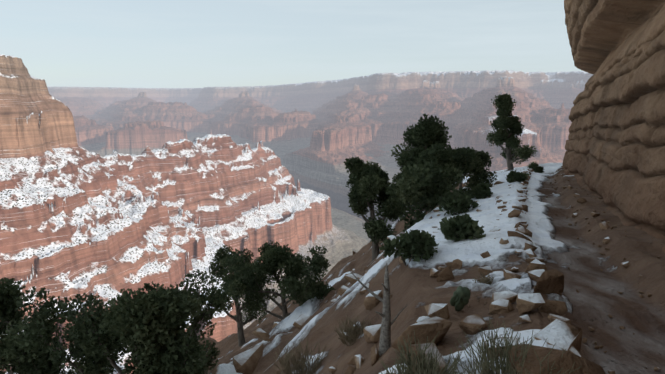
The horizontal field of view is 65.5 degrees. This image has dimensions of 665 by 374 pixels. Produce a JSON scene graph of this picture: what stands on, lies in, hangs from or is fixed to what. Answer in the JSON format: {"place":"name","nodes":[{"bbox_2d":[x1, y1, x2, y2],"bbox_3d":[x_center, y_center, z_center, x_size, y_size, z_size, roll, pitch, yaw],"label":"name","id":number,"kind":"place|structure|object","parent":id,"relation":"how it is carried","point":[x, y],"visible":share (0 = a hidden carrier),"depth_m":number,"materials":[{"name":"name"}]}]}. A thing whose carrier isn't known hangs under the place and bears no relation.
{"place":"outdoors","nodes":[
{"label":"outdoors","id":0,"kind":"place"},
{"bbox_2d":[0,0,581,87],"label":"sky","id":1,"kind":"structure","parent":0,"point":[62,43],"materials":[{"name":"blue"}]},
{"bbox_2d":[0,55,593,373],"bbox_3d":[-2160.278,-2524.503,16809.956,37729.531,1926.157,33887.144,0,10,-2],"label":"canyon terrain","id":2,"kind":"structure","parent":0,"point":[107,194],"depth_m":2561.88,"materials":[{"name":"red stone"}]},
{"bbox_2d":[194,163,664,373],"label":"hillside","id":3,"kind":"structure","parent":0,"point":[594,302],"depth_m":7.76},
{"bbox_2d":[0,277,67,373],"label":"juniper","id":4,"kind":"object","parent":3,"relation":"on","point":[9,350],"visible":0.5,"depth_m":12.96,"materials":[{"name":"green plant"}]},
{"bbox_2d":[0,282,80,373],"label":"juniper","id":5,"kind":"object","parent":3,"relation":"on","point":[2,334],"depth_m":18.87,"materials":[{"name":"green plant"}]},
{"bbox_2d":[12,269,230,373],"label":"juniper","id":6,"kind":"object","parent":3,"relation":"on","point":[145,327],"visible":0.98,"depth_m":11.55,"materials":[{"name":"green plant"}]},
{"bbox_2d":[207,245,273,346],"bbox_3d":[-5.197,6.140,28.811,3.603,5.690,2.806,-4,11,-21],"label":"juniper","id":7,"kind":"object","parent":3,"relation":"on","point":[221,256],"visible":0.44,"depth_m":28.48,"materials":[{"name":"green plant"}]},
{"bbox_2d":[220,240,335,319],"bbox_3d":[-1.929,4.312,20.517,5.246,4.086,3.850,2,10,9],"label":"juniper","id":8,"kind":"object","parent":3,"relation":"on","point":[274,258],"visible":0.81,"depth_m":20.17,"materials":[{"name":"green plant"}]},
{"bbox_2d":[270,335,331,373],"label":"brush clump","id":9,"kind":"object","parent":3,"relation":"on","point":[297,367],"visible":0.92,"depth_m":7.62,"materials":[{"name":"plant"}]},
{"bbox_2d":[334,315,371,345],"bbox_3d":[0.295,1.984,7.315,0.614,0.455,0.567,-10,14,-44],"label":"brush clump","id":10,"kind":"object","parent":3,"relation":"on","point":[354,334],"visible":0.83,"depth_m":7.30,"materials":[{"name":"plant"}]},
{"bbox_2d":[343,157,407,260],"bbox_3d":[1.516,0.878,18.050,2.268,3.840,3.008,0,10,-2],"label":"pinyon cluster","id":11,"kind":"object","parent":3,"relation":"on","point":[368,182],"visible":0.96,"depth_m":17.77,"materials":[{"name":"green plant"}]},
{"bbox_2d":[350,263,406,356],"bbox_3d":[0.493,1.323,5.427,0.419,1.124,0.476,9,14,42],"label":"dead snag","id":12,"kind":"object","parent":3,"relation":"on","point":[385,337],"visible":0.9,"depth_m":5.30,"materials":[{"name":"grey wood"}]},
{"bbox_2d":[379,229,438,265],"bbox_3d":[1.341,1.026,8.541,0.864,0.711,0.869,7,12,36],"label":"shrub","id":13,"kind":"object","parent":3,"relation":"on","point":[412,244],"visible":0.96,"depth_m":8.40,"materials":[{"name":"green plant"}]},
{"bbox_2d":[379,331,466,373],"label":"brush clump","id":14,"kind":"object","parent":3,"relation":"on","point":[423,366],"visible":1,"depth_m":3.60,"materials":[{"name":"plant"}]},
{"bbox_2d":[391,113,462,213],"bbox_3d":[3.761,-0.601,19.761,2.895,4.405,3.212,0,10,-2],"label":"tall pinyon cluster","id":15,"kind":"object","parent":3,"relation":"on","point":[426,133],"visible":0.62,"depth_m":19.37,"materials":[{"name":"green plant"}]},
{"bbox_2d":[386,161,475,231],"bbox_3d":[2.747,0.319,15.478,3.252,2.303,1.890,-10,14,-44],"label":"pinyon cluster","id":16,"kind":"object","parent":3,"relation":"on","point":[414,188],"visible":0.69,"depth_m":14.64,"materials":[{"name":"green plant"}]},
{"bbox_2d":[398,143,463,227],"bbox_3d":[3.427,0.361,18.487,2.253,3.780,2.415,-2,10,-11],"label":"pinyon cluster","id":17,"kind":"object","parent":3,"relation":"on","point":[439,154],"visible":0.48,"depth_m":18.07,"materials":[{"name":"green plant"}]},
{"bbox_2d":[211,166,660,373],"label":"rocks","id":18,"kind":"object","parent":3,"relation":"on","point":[562,332],"visible":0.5,"depth_m":5.38,"materials":[{"name":"stone"}]},
{"bbox_2d":[438,191,480,215],"bbox_3d":[3.406,0.454,13.882,1.146,0.665,0.821,-5,11,-25],"label":"shrub","id":19,"kind":"object","parent":3,"relation":"on","point":[460,202],"visible":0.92,"depth_m":13.70,"materials":[{"name":"green plant"}]},
{"bbox_2d":[450,286,470,310],"bbox_3d":[1.402,1.240,5.677,0.177,0.293,0.146,9,13,40],"label":"prickly pear cactus","id":20,"kind":"object","parent":3,"relation":"on","point":[459,299],"visible":1,"depth_m":5.67,"materials":[{"name":"green plant"}]},
{"bbox_2d":[438,213,485,241],"bbox_3d":[2.257,0.744,9.149,0.827,0.605,0.943,0,10,-2],"label":"shrub","id":21,"kind":"object","parent":3,"relation":"on","point":[460,227],"visible":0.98,"depth_m":8.93,"materials":[{"name":"green plant"}]},
{"bbox_2d":[449,147,496,189],"bbox_3d":[5.333,-0.570,21.026,2.325,2.256,2.558,0,10,-2],"label":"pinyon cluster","id":22,"kind":"object","parent":3,"relation":"on","point":[473,162],"visible":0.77,"depth_m":20.28,"materials":[{"name":"green plant"}]},
{"bbox_2d":[471,182,492,198],"bbox_3d":[4.694,0.149,16.289,0.654,0.643,0.847,-4,11,-21],"label":"shrub","id":23,"kind":"object","parent":3,"relation":"on","point":[482,190],"visible":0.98,"depth_m":16.13,"materials":[{"name":"green plant"}]},
{"bbox_2d":[485,93,537,170],"bbox_3d":[10.388,-3.043,30.496,2.436,4.934,3.338,0,10,-2],"label":"juniper","id":24,"kind":"object","parent":3,"relation":"on","point":[505,121],"visible":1,"depth_m":30.49,"materials":[{"name":"green plant"}]},
{"bbox_2d":[442,317,581,373],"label":"ephedra shrub","id":25,"kind":"object","parent":3,"relation":"on","point":[502,364],"visible":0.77,"depth_m":3.27,"materials":[{"name":"green plant"}]},
{"bbox_2d":[506,170,528,182],"bbox_3d":[6.768,-0.351,18.948,0.792,0.545,0.804,-9,13,-41],"label":"shrub","id":26,"kind":"object","parent":3,"relation":"on","point":[513,176],"visible":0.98,"depth_m":18.77,"materials":[{"name":"green plant"}]},
{"bbox_2d":[527,162,543,172],"bbox_3d":[11.086,-1.032,28.191,0.774,0.707,0.810,0,10,-2],"label":"shrub","id":27,"kind":"object","parent":3,"relation":"on","point":[536,167],"visible":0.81,"depth_m":28.02,"materials":[{"name":"green plant"}]},
{"bbox_2d":[562,0,664,252],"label":"cliff","id":28,"kind":"structure","parent":3,"relation":"on","point":[614,156],"depth_m":13.38,"materials":[{"name":"stone"}]}
]}

